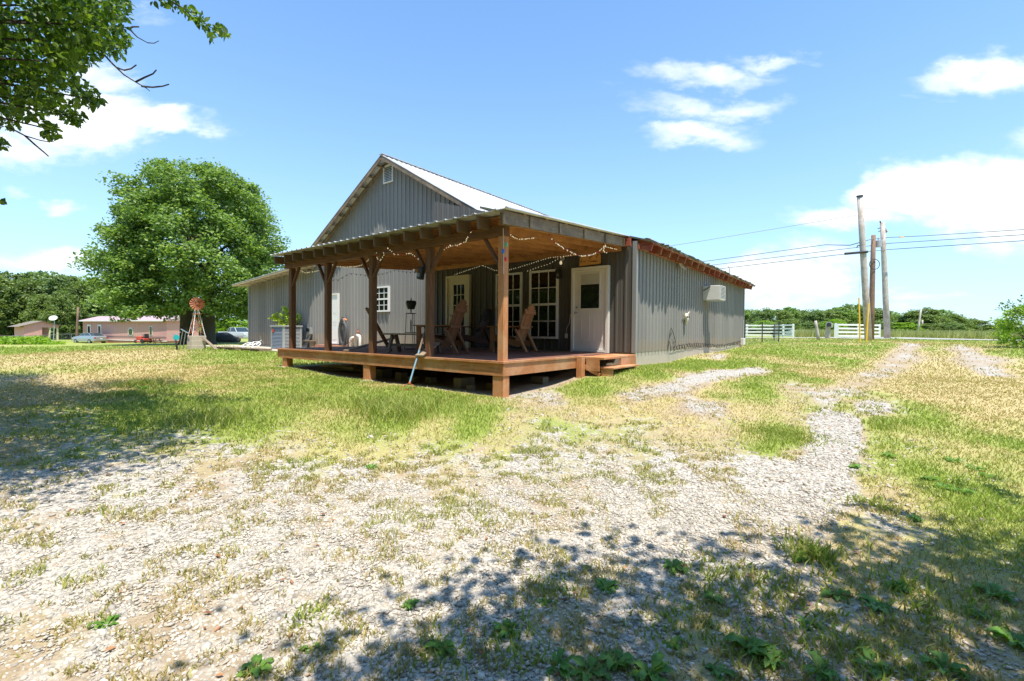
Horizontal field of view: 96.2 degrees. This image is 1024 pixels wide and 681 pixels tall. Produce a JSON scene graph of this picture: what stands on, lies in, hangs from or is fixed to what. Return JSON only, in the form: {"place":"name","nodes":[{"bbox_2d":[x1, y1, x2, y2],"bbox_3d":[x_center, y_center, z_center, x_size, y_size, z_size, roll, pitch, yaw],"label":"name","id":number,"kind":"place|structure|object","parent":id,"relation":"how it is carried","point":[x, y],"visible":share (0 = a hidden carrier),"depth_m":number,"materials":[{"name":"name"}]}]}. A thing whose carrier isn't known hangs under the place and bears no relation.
{"place":"outdoors","nodes":[
{"label":"outdoors","id":0,"kind":"place"},
{"bbox_2d":[187,336,205,340],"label":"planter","id":1,"kind":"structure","parent":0,"point":[195,338],"depth_m":20.51,"materials":[{"name":"stone"}]},
{"bbox_2d":[188,297,204,335],"bbox_3d":[-14.207,-1.076,20.715,0.554,1.731,0.624,1,1,38],"label":"garden windmill","id":2,"kind":"object","parent":1,"relation":"on","point":[202,303],"visible":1,"depth_m":20.66,"materials":[{"name":"red metal"}]},
{"bbox_2d":[268,306,302,325],"bbox_3d":[-10.843,-0.628,22.044,3.097,2.050,0.612,1,1,38],"label":"sapling","id":3,"kind":"object","parent":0,"point":[274,316],"visible":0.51,"depth_m":21.96,"materials":[{"name":"green plant"}]},
{"bbox_2d":[0,334,1023,680],"bbox_3d":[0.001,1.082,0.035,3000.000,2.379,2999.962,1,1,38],"label":"ground","id":4,"kind":"structure","parent":0,"point":[522,382],"depth_m":3.70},
{"bbox_2d":[0,299,7,334],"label":"tree","id":5,"kind":"object","parent":4,"relation":"on","point":[2,320],"visible":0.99,"depth_m":77.66,"materials":[{"name":"green plant"}]},
{"bbox_2d":[0,275,23,335],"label":"tree","id":6,"kind":"object","parent":4,"relation":"on","point":[9,307],"visible":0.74,"depth_m":79.94,"materials":[{"name":"green plant"}]},
{"bbox_2d":[0,270,26,291],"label":"tree","id":7,"kind":"object","parent":4,"relation":"on","point":[9,277],"visible":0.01,"depth_m":87.37,"materials":[{"name":"green plant"}]},
{"bbox_2d":[4,277,43,334],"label":"tree","id":8,"kind":"object","parent":4,"relation":"on","point":[22,297],"visible":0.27,"depth_m":82.61,"materials":[{"name":"green plant"}]},
{"bbox_2d":[0,335,65,344],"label":"weed thicket","id":9,"kind":"object","parent":4,"relation":"on","point":[27,340],"visible":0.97,"depth_m":48.39,"materials":[{"name":"green plant"}]},
{"bbox_2d":[13,270,53,295],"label":"tree","id":10,"kind":"object","parent":4,"relation":"on","point":[32,276],"visible":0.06,"depth_m":88.33,"materials":[{"name":"green plant"}]},
{"bbox_2d":[7,321,60,340],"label":"house","id":11,"kind":"structure","parent":4,"relation":"on","point":[38,328],"depth_m":67.31,"materials":[{"name":"pink"}]},
{"bbox_2d":[17,292,58,329],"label":"tree","id":12,"kind":"object","parent":4,"relation":"on","point":[35,307],"visible":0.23,"depth_m":78.05,"materials":[{"name":"green plant"}]},
{"bbox_2d":[22,271,81,310],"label":"tree","id":13,"kind":"object","parent":4,"relation":"on","point":[57,282],"visible":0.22,"depth_m":85.92,"materials":[{"name":"green plant"}]},
{"bbox_2d":[37,290,89,339],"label":"tree","id":14,"kind":"object","parent":4,"relation":"on","point":[66,313],"visible":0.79,"depth_m":77.91,"materials":[{"name":"green plant"}]},
{"bbox_2d":[60,276,105,313],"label":"tree","id":15,"kind":"object","parent":4,"relation":"on","point":[80,286],"visible":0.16,"depth_m":87.28,"materials":[{"name":"green plant"}]},
{"bbox_2d":[72,333,107,342],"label":"sedan","id":16,"kind":"object","parent":4,"relation":"on","point":[90,337],"visible":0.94,"depth_m":64.71,"materials":[{"name":"silver metal"}]},
{"bbox_2d":[79,294,117,333],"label":"tree","id":17,"kind":"object","parent":4,"relation":"on","point":[98,312],"visible":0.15,"depth_m":82.08,"materials":[{"name":"green plant"}]},
{"bbox_2d":[87,614,120,628],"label":"weed plant","id":18,"kind":"object","parent":4,"relation":"on","point":[109,621],"visible":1,"depth_m":2.13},
{"bbox_2d":[0,0,230,204],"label":"overhanging tree","id":19,"kind":"object","parent":4,"relation":"on","point":[69,55],"visible":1,"depth_m":5.50,"materials":[{"name":"green plant"}]},
{"bbox_2d":[79,316,199,342],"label":"mobile home","id":20,"kind":"object","parent":4,"relation":"on","point":[126,331],"visible":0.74,"depth_m":64.54,"materials":[{"name":"pink"}]},
{"bbox_2d":[134,334,151,342],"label":"riding mower","id":21,"kind":"object","parent":4,"relation":"on","point":[143,338],"visible":0.94,"depth_m":59.75,"materials":[{"name":"metal"}]},
{"bbox_2d":[67,156,291,344],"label":"broad tree","id":22,"kind":"object","parent":4,"relation":"on","point":[137,274],"visible":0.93,"depth_m":40.29,"materials":[{"name":"green plant"}]},
{"bbox_2d":[216,332,239,342],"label":"car","id":23,"kind":"object","parent":4,"relation":"on","point":[224,337],"visible":0.59,"depth_m":54.58,"materials":[{"name":"metal"}]},
{"bbox_2d":[216,318,247,332],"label":"tree","id":24,"kind":"object","parent":4,"relation":"on","point":[233,323],"visible":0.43,"depth_m":93.07,"materials":[{"name":"green plant"}]},
{"bbox_2d":[227,327,247,340],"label":"pickup truck","id":25,"kind":"object","parent":4,"relation":"on","point":[240,333],"visible":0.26,"depth_m":56.84,"materials":[{"name":"white metal"}]},
{"bbox_2d":[206,345,277,351],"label":"concrete slab","id":26,"kind":"structure","parent":4,"relation":"on","point":[247,347],"depth_m":23.36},
{"bbox_2d":[270,325,302,348],"bbox_3d":[-10.187,-0.133,20.746,1.210,1.080,0.910,1,1,38],"label":"condenser unit","id":27,"kind":"object","parent":26,"relation":"on","point":[279,336],"visible":0.6,"depth_m":20.43,"materials":[{"name":"metal"}]},
{"bbox_2d":[235,653,273,676],"bbox_3d":[-1.046,1.336,1.892,0.131,0.046,0.128,1,1,13],"label":"weed plant","id":28,"kind":"object","parent":4,"relation":"on","point":[256,671],"visible":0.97,"depth_m":1.89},
{"bbox_2d":[321,364,361,370],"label":"lumber scraps","id":29,"kind":"object","parent":4,"relation":"on","point":[337,367],"visible":0.86,"depth_m":11.47,"materials":[{"name":"brown wood"}]},
{"bbox_2d":[376,368,391,377],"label":"support block","id":30,"kind":"structure","parent":4,"relation":"on","point":[383,372],"depth_m":10.67,"materials":[{"name":"grey concrete"}]},
{"bbox_2d":[395,372,407,380],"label":"support block","id":31,"kind":"structure","parent":4,"relation":"on","point":[401,376],"depth_m":10.07,"materials":[{"name":"grey concrete"}]},
{"bbox_2d":[401,598,419,609],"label":"weed plant","id":32,"kind":"object","parent":4,"relation":"on","point":[413,601],"visible":1,"depth_m":2.32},
{"bbox_2d":[401,329,424,389],"bbox_3d":[-1.766,0.322,8.662,0.228,1.168,0.731,1,1,28],"label":"garden cultivator","id":33,"kind":"object","parent":4,"relation":"on","point":[421,342],"visible":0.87,"depth_m":8.65,"materials":[{"name":"blue metal"}]},
{"bbox_2d":[423,639,456,658],"bbox_3d":[-0.303,1.343,2.017,0.148,0.051,0.116,1,1,21],"label":"weed plant","id":34,"kind":"object","parent":4,"relation":"on","point":[449,645],"visible":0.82,"depth_m":2.01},
{"bbox_2d":[454,376,474,388],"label":"support block","id":35,"kind":"structure","parent":4,"relation":"on","point":[461,382],"depth_m":8.79,"materials":[{"name":"grey concrete"}]},
{"bbox_2d":[4,408,944,680],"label":"fallen leaves","id":36,"kind":"object","parent":4,"relation":"on","point":[468,628],"visible":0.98,"depth_m":2.33,"materials":[{"name":"brown plant"}]},
{"bbox_2d":[232,153,755,364],"bbox_3d":[-2.212,-3.086,22.175,23.127,7.865,12.347,1,1,38],"label":"farmhouse","id":37,"kind":"object","parent":4,"relation":"on","point":[638,297],"visible":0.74,"depth_m":14.50,"materials":[{"name":"metal siding"},{"name":"wood"},{"name":"glass"}]},
{"bbox_2d":[302,327,315,347],"bbox_3d":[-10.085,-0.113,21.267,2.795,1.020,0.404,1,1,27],"label":"electric meter","id":38,"kind":"object","parent":37,"relation":"attached to","point":[309,330],"visible":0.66,"depth_m":20.76,"materials":[{"name":"metal"}]},
{"bbox_2d":[332,293,339,343],"bbox_3d":[-7.746,-0.935,19.833,0.940,2.160,0.090,1,1,38],"label":"side door","id":39,"kind":"structure","parent":37,"relation":"in","point":[336,296],"depth_m":19.67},
{"bbox_2d":[338,316,348,346],"bbox_3d":[-6.920,-0.278,19.057,0.228,1.450,1.080,-1,2,-43],"label":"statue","id":40,"kind":"object","parent":37,"relation":"hanging from","point":[342,322],"visible":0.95,"depth_m":19.11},
{"bbox_2d":[377,286,389,311],"bbox_3d":[-5.016,-1.595,17.726,0.910,0.970,0.080,1,1,38],"label":"window","id":41,"kind":"structure","parent":37,"relation":"in","point":[383,292],"depth_m":17.64,"materials":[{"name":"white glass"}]},
{"bbox_2d":[270,206,630,397],"bbox_3d":[-1.849,-0.782,11.425,8.170,3.459,4.649,1,1,38],"label":"porch","id":42,"kind":"object","parent":37,"relation":"attached to","point":[426,243],"visible":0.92,"depth_m":9.54,"materials":[{"name":"brown wood"}]},
{"bbox_2d":[365,307,391,350],"bbox_3d":[-3.109,-0.243,10.764,0.144,1.027,1.029,1,1,16],"label":"leaning timber","id":43,"kind":"object","parent":42,"relation":"on","point":[383,337],"visible":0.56,"depth_m":10.83,"materials":[{"name":"brown wood"}]},
{"bbox_2d":[404,298,415,349],"bbox_3d":[-2.634,-0.435,11.981,0.336,1.358,0.336,1,1,38],"label":"wire stand","id":44,"kind":"object","parent":42,"relation":"on","point":[411,304],"visible":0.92,"depth_m":11.89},
{"bbox_2d":[382,333,445,352],"bbox_3d":[-2.228,0.066,10.475,1.440,0.453,0.536,1,1,14],"label":"picnic table","id":45,"kind":"object","parent":42,"relation":"on","point":[391,339],"visible":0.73,"depth_m":10.46,"materials":[{"name":"brown wood"}]},
{"bbox_2d":[417,264,425,279],"bbox_3d":[-1.741,-1.327,8.885,0.163,0.312,0.166,1,1,38],"label":"speaker","id":46,"kind":"object","parent":42,"relation":"attached to","point":[420,273],"visible":0.98,"depth_m":8.82},
{"bbox_2d":[413,299,468,353],"bbox_3d":[-1.526,-0.300,10.037,1.028,1.178,0.740,1,1,16],"label":"deck chair","id":47,"kind":"object","parent":42,"relation":"on","point":[452,332],"visible":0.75,"depth_m":9.85,"materials":[{"name":"red wood"}]},
{"bbox_2d":[456,320,494,349],"bbox_3d":[-1.066,-0.244,12.518,1.018,0.977,0.740,0,1,-27],"label":"deck chair","id":48,"kind":"object","parent":42,"relation":"on","point":[481,332],"visible":0.72,"depth_m":12.37,"materials":[{"name":"brown wood"}]},
{"bbox_2d":[479,309,493,325],"bbox_3d":[-0.701,-0.610,12.699,0.236,0.539,0.797,0,1,-27],"label":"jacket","id":49,"kind":"object","parent":48,"relation":"hanging from","point":[487,314],"visible":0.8,"depth_m":12.52,"materials":[{"name":"fabric"}]},
{"bbox_2d":[487,305,537,352],"bbox_3d":[0.023,-0.283,11.031,1.018,1.131,0.740,1,1,26],"label":"deck chair","id":50,"kind":"object","parent":42,"relation":"on","point":[522,331],"visible":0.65,"depth_m":10.89,"materials":[{"name":"brown wood"}]},
{"bbox_2d":[445,274,470,347],"bbox_3d":[-1.666,-0.892,14.092,1.000,2.195,0.138,1,1,38],"label":"french door","id":51,"kind":"structure","parent":37,"relation":"in","point":[458,287],"depth_m":14.06,"materials":[{"name":"white wood"}]},
{"bbox_2d":[495,272,522,336],"bbox_3d":[-0.087,-0.978,12.910,0.920,1.810,0.080,1,1,38],"label":"window","id":52,"kind":"structure","parent":37,"relation":"in","point":[515,280],"depth_m":12.79,"materials":[{"name":"clear glass"}]},
{"bbox_2d":[529,269,558,338],"bbox_3d":[0.843,-0.955,12.192,0.910,1.810,0.080,1,1,38],"label":"window","id":53,"kind":"structure","parent":37,"relation":"in","point":[543,284],"depth_m":12.16,"materials":[{"name":"clear glass"}]},
{"bbox_2d":[579,253,600,265],"bbox_3d":[1.920,-2.030,11.336,0.580,0.350,0.046,1,1,38],"label":"carved sign","id":54,"kind":"object","parent":37,"relation":"attached to","point":[592,259],"visible":0.89,"depth_m":11.31,"materials":[{"name":"brown wood"}]},
{"bbox_2d":[570,265,609,352],"bbox_3d":[1.908,-0.759,11.327,1.020,2.110,0.153,1,1,38],"label":"front door","id":55,"kind":"structure","parent":37,"relation":"in","point":[590,286],"depth_m":11.33,"materials":[{"name":"white wood"}]},
{"bbox_2d":[668,328,738,350],"bbox_3d":[7.026,-0.041,16.025,0.042,0.718,9.208,1,1,38],"label":"light wire","id":56,"kind":"object","parent":37,"relation":"attached to","point":[696,344],"visible":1,"depth_m":14.23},
{"bbox_2d":[703,285,725,301],"bbox_3d":[6.620,-1.538,15.080,0.570,0.480,0.656,1,1,38],"label":"air conditioner","id":57,"kind":"object","parent":37,"relation":"attached to","point":[714,293],"visible":1,"depth_m":14.86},
{"bbox_2d":[491,618,517,638],"bbox_3d":[-0.031,1.338,2.144,0.126,0.040,0.139,1,1,40],"label":"weed plant","id":58,"kind":"object","parent":4,"relation":"on","point":[498,625],"visible":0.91,"depth_m":2.13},
{"bbox_2d":[0,382,1023,680],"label":"gravel","id":59,"kind":"structure","parent":4,"relation":"on","point":[306,574],"depth_m":2.72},
{"bbox_2d":[531,376,547,383],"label":"support block","id":60,"kind":"structure","parent":4,"relation":"on","point":[539,379],"depth_m":9.21,"materials":[{"name":"grey concrete"}]},
{"bbox_2d":[546,647,574,680],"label":"weed plant","id":61,"kind":"object","parent":4,"relation":"on","point":[565,665],"visible":0.95,"depth_m":1.93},
{"bbox_2d":[568,654,610,680],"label":"weed plant","id":62,"kind":"object","parent":4,"relation":"on","point":[580,661],"visible":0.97,"depth_m":1.91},
{"bbox_2d":[594,577,619,593],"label":"weed plant","id":63,"kind":"object","parent":4,"relation":"on","point":[604,583],"visible":0.98,"depth_m":2.47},
{"bbox_2d":[585,354,638,376],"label":"porch steps","id":64,"kind":"structure","parent":4,"relation":"on","point":[592,365],"depth_m":9.54,"materials":[{"name":"brown wood"}]},
{"bbox_2d":[598,649,635,670],"bbox_3d":[0.447,1.351,1.959,0.157,0.050,0.127,0,1,-21],"label":"weed plant","id":65,"kind":"object","parent":4,"relation":"on","point":[609,663],"visible":0.98,"depth_m":1.96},
{"bbox_2d":[623,651,674,680],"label":"weed plant","id":66,"kind":"object","parent":4,"relation":"on","point":[658,664],"visible":1,"depth_m":1.90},
{"bbox_2d":[664,636,682,650],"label":"weed plant","id":67,"kind":"object","parent":4,"relation":"on","point":[674,639],"visible":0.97,"depth_m":2.06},
{"bbox_2d":[662,558,685,574],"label":"weed plant","id":68,"kind":"object","parent":4,"relation":"on","point":[676,562],"visible":0.97,"depth_m":2.68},
{"bbox_2d":[702,589,726,603],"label":"weed plant","id":69,"kind":"object","parent":4,"relation":"on","point":[709,593],"visible":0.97,"depth_m":2.38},
{"bbox_2d":[704,663,737,680],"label":"weed plant","id":70,"kind":"object","parent":4,"relation":"on","point":[713,668],"visible":0.99,"depth_m":1.91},
{"bbox_2d":[723,632,773,661],"bbox_3d":[1.050,1.341,2.025,0.198,0.068,0.154,2,2,42],"label":"weed plant","id":71,"kind":"object","parent":4,"relation":"on","point":[733,636],"visible":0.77,"depth_m":2.03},
{"bbox_2d":[746,320,778,344],"bbox_3d":[15.357,-0.467,27.566,0.670,1.360,12.878,1,1,35],"label":"wire fence","id":72,"kind":"object","parent":4,"relation":"on","point":[776,327],"visible":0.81,"depth_m":28.51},
{"bbox_2d":[750,320,775,333],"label":"tree","id":73,"kind":"object","parent":4,"relation":"on","point":[764,323],"visible":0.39,"depth_m":134.25,"materials":[{"name":"green plant"}]},
{"bbox_2d":[749,307,778,333],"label":"tree","id":74,"kind":"object","parent":4,"relation":"on","point":[767,314],"visible":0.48,"depth_m":148.32,"materials":[{"name":"green plant"}]},
{"bbox_2d":[747,642,788,669],"bbox_3d":[1.103,1.351,1.977,0.174,0.050,0.158,0,1,-29],"label":"weed plant","id":75,"kind":"object","parent":4,"relation":"on","point":[774,652],"visible":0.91,"depth_m":1.97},
{"bbox_2d":[745,324,793,336],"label":"board fence","id":76,"kind":"object","parent":4,"relation":"on","point":[782,331],"visible":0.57,"depth_m":48.95,"materials":[{"name":"white paint"}]},
{"bbox_2d":[764,309,799,330],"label":"tree","id":77,"kind":"object","parent":4,"relation":"on","point":[789,316],"visible":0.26,"depth_m":149.22,"materials":[{"name":"green plant"}]},
{"bbox_2d":[770,319,804,333],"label":"tree","id":78,"kind":"object","parent":4,"relation":"on","point":[786,321],"visible":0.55,"depth_m":129.60,"materials":[{"name":"green plant"}]},
{"bbox_2d":[776,306,801,323],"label":"tree","id":79,"kind":"object","parent":4,"relation":"on","point":[793,311],"visible":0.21,"depth_m":156.29,"materials":[{"name":"green plant"}]},
{"bbox_2d":[799,322,825,329],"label":"tree","id":80,"kind":"object","parent":4,"relation":"on","point":[808,325],"visible":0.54,"depth_m":131.41,"materials":[{"name":"green plant"}]},
{"bbox_2d":[797,309,829,324],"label":"tree","id":81,"kind":"object","parent":4,"relation":"on","point":[811,316],"visible":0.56,"depth_m":149.73,"materials":[{"name":"green plant"}]},
{"bbox_2d":[803,650,840,680],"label":"weed plant","id":82,"kind":"object","parent":4,"relation":"on","point":[819,661],"visible":0.98,"depth_m":1.89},
{"bbox_2d":[806,309,849,322],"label":"tree","id":83,"kind":"object","parent":4,"relation":"on","point":[830,312],"visible":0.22,"depth_m":150.27,"materials":[{"name":"green plant"}]},
{"bbox_2d":[819,318,847,330],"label":"tree","id":84,"kind":"object","parent":4,"relation":"on","point":[834,321],"visible":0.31,"depth_m":129.16,"materials":[{"name":"green plant"}]},
{"bbox_2d":[820,588,853,600],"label":"weed plant","id":85,"kind":"object","parent":4,"relation":"on","point":[827,591],"visible":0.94,"depth_m":2.37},
{"bbox_2d":[826,306,860,329],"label":"tree","id":86,"kind":"object","parent":4,"relation":"on","point":[853,316],"visible":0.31,"depth_m":152.69,"materials":[{"name":"green plant"}]},
{"bbox_2d":[834,323,880,336],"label":"board fence","id":87,"kind":"object","parent":4,"relation":"on","point":[836,329],"visible":0.8,"depth_m":42.57,"materials":[{"name":"white paint"}]},
{"bbox_2d":[844,195,871,340],"bbox_3d":[21.049,-4.265,27.998,1.842,9.103,0.542,1,1,1],"label":"utility pole","id":88,"kind":"object","parent":4,"relation":"on","point":[862,252],"visible":0.92,"depth_m":27.87,"materials":[{"name":"grey wood"}]},
{"bbox_2d":[703,229,1023,261],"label":"power line","id":89,"kind":"object","parent":88,"relation":"attached to","point":[858,242],"visible":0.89,"depth_m":31.51,"materials":[{"name":"grey metal"}]},
{"bbox_2d":[852,647,894,679],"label":"weed plant","id":90,"kind":"object","parent":4,"relation":"on","point":[874,669],"visible":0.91,"depth_m":1.92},
{"bbox_2d":[856,593,893,614],"bbox_3d":[1.808,1.305,2.273,0.127,0.050,0.157,0,1,-5],"label":"weed plant","id":91,"kind":"object","parent":4,"relation":"on","point":[880,605],"visible":0.95,"depth_m":2.28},
{"bbox_2d":[869,235,881,339],"bbox_3d":[24.392,-3.528,30.991,0.994,7.145,0.430,0,1,-9],"label":"utility pole","id":92,"kind":"object","parent":4,"relation":"on","point":[875,244],"visible":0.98,"depth_m":30.87,"materials":[{"name":"brown wood"}]},
{"bbox_2d":[713,234,1023,264],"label":"power line","id":93,"kind":"object","parent":92,"relation":"attached to","point":[866,246],"visible":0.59,"depth_m":32.05,"materials":[{"name":"grey metal"}]},
{"bbox_2d":[719,240,1023,268],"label":"power line","id":94,"kind":"object","parent":92,"relation":"attached to","point":[868,251],"visible":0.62,"depth_m":31.57,"materials":[{"name":"grey metal"}]},
{"bbox_2d":[856,308,897,327],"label":"tree","id":95,"kind":"object","parent":4,"relation":"on","point":[878,316],"visible":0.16,"depth_m":148.35,"materials":[{"name":"green plant"}]},
{"bbox_2d":[878,221,890,337],"bbox_3d":[29.171,-4.688,36.041,1.041,9.340,0.439,1,1,26],"label":"utility pole","id":96,"kind":"object","parent":4,"relation":"on","point":[883,231],"visible":0.88,"depth_m":35.86,"materials":[{"name":"grey wood"}]},
{"bbox_2d":[884,579,913,592],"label":"weed plant","id":97,"kind":"object","parent":4,"relation":"on","point":[902,587],"visible":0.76,"depth_m":2.42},
{"bbox_2d":[890,322,928,330],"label":"tree","id":98,"kind":"object","parent":4,"relation":"on","point":[910,326],"visible":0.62,"depth_m":132.39,"materials":[{"name":"green plant"}]},
{"bbox_2d":[896,309,934,328],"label":"tree","id":99,"kind":"object","parent":4,"relation":"on","point":[902,318],"visible":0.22,"depth_m":169.55,"materials":[{"name":"green plant"}]},
{"bbox_2d":[905,307,952,328],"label":"tree","id":100,"kind":"object","parent":4,"relation":"on","point":[933,313],"visible":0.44,"depth_m":165.15,"materials":[{"name":"green plant"}]},
{"bbox_2d":[912,323,950,330],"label":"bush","id":101,"kind":"object","parent":4,"relation":"on","point":[929,326],"visible":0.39,"depth_m":134.19,"materials":[{"name":"green plant"}]},
{"bbox_2d":[919,649,973,680],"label":"weed plant","id":102,"kind":"object","parent":4,"relation":"on","point":[942,658],"visible":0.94,"depth_m":1.90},
{"bbox_2d":[938,322,973,331],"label":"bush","id":103,"kind":"object","parent":4,"relation":"on","point":[956,326],"visible":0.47,"depth_m":132.05,"materials":[{"name":"green plant"}]},
{"bbox_2d":[938,314,976,331],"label":"tree","id":104,"kind":"object","parent":4,"relation":"on","point":[959,319],"visible":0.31,"depth_m":185.38,"materials":[{"name":"green plant"}]},
{"bbox_2d":[968,319,1002,331],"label":"tree","id":105,"kind":"object","parent":4,"relation":"on","point":[983,323],"visible":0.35,"depth_m":201.21,"materials":[{"name":"green plant"}]},
{"bbox_2d":[973,580,1018,605],"bbox_3d":[2.482,1.284,2.344,0.158,0.050,0.174,0,1,-13],"label":"weed plant","id":106,"kind":"object","parent":4,"relation":"on","point":[996,587],"visible":0.97,"depth_m":2.35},
{"bbox_2d":[986,295,1023,347],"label":"leafy bush","id":107,"kind":"object","parent":4,"relation":"on","point":[1005,338],"visible":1,"depth_m":19.76,"materials":[{"name":"green plant"}]},
{"bbox_2d":[986,626,1023,649],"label":"weed plant","id":108,"kind":"object","parent":4,"relation":"on","point":[1011,636],"visible":0.99,"depth_m":2.04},
{"bbox_2d":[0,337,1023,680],"bbox_3d":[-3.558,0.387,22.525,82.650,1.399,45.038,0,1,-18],"label":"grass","id":109,"kind":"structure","parent":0,"point":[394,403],"depth_m":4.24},
{"bbox_2d":[0,0,1023,333],"label":"sky","id":110,"kind":"structure","parent":0,"point":[671,122],"materials":[{"name":"blue"}]},
{"bbox_2d":[745,337,997,339],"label":"road","id":111,"kind":"structure","parent":0,"point":[881,338],"depth_m":37.46,"materials":[{"name":"gravel"}]},
{"bbox_2d":[791,328,1021,339],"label":"tall grass","id":112,"kind":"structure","parent":0,"point":[936,333],"depth_m":45.47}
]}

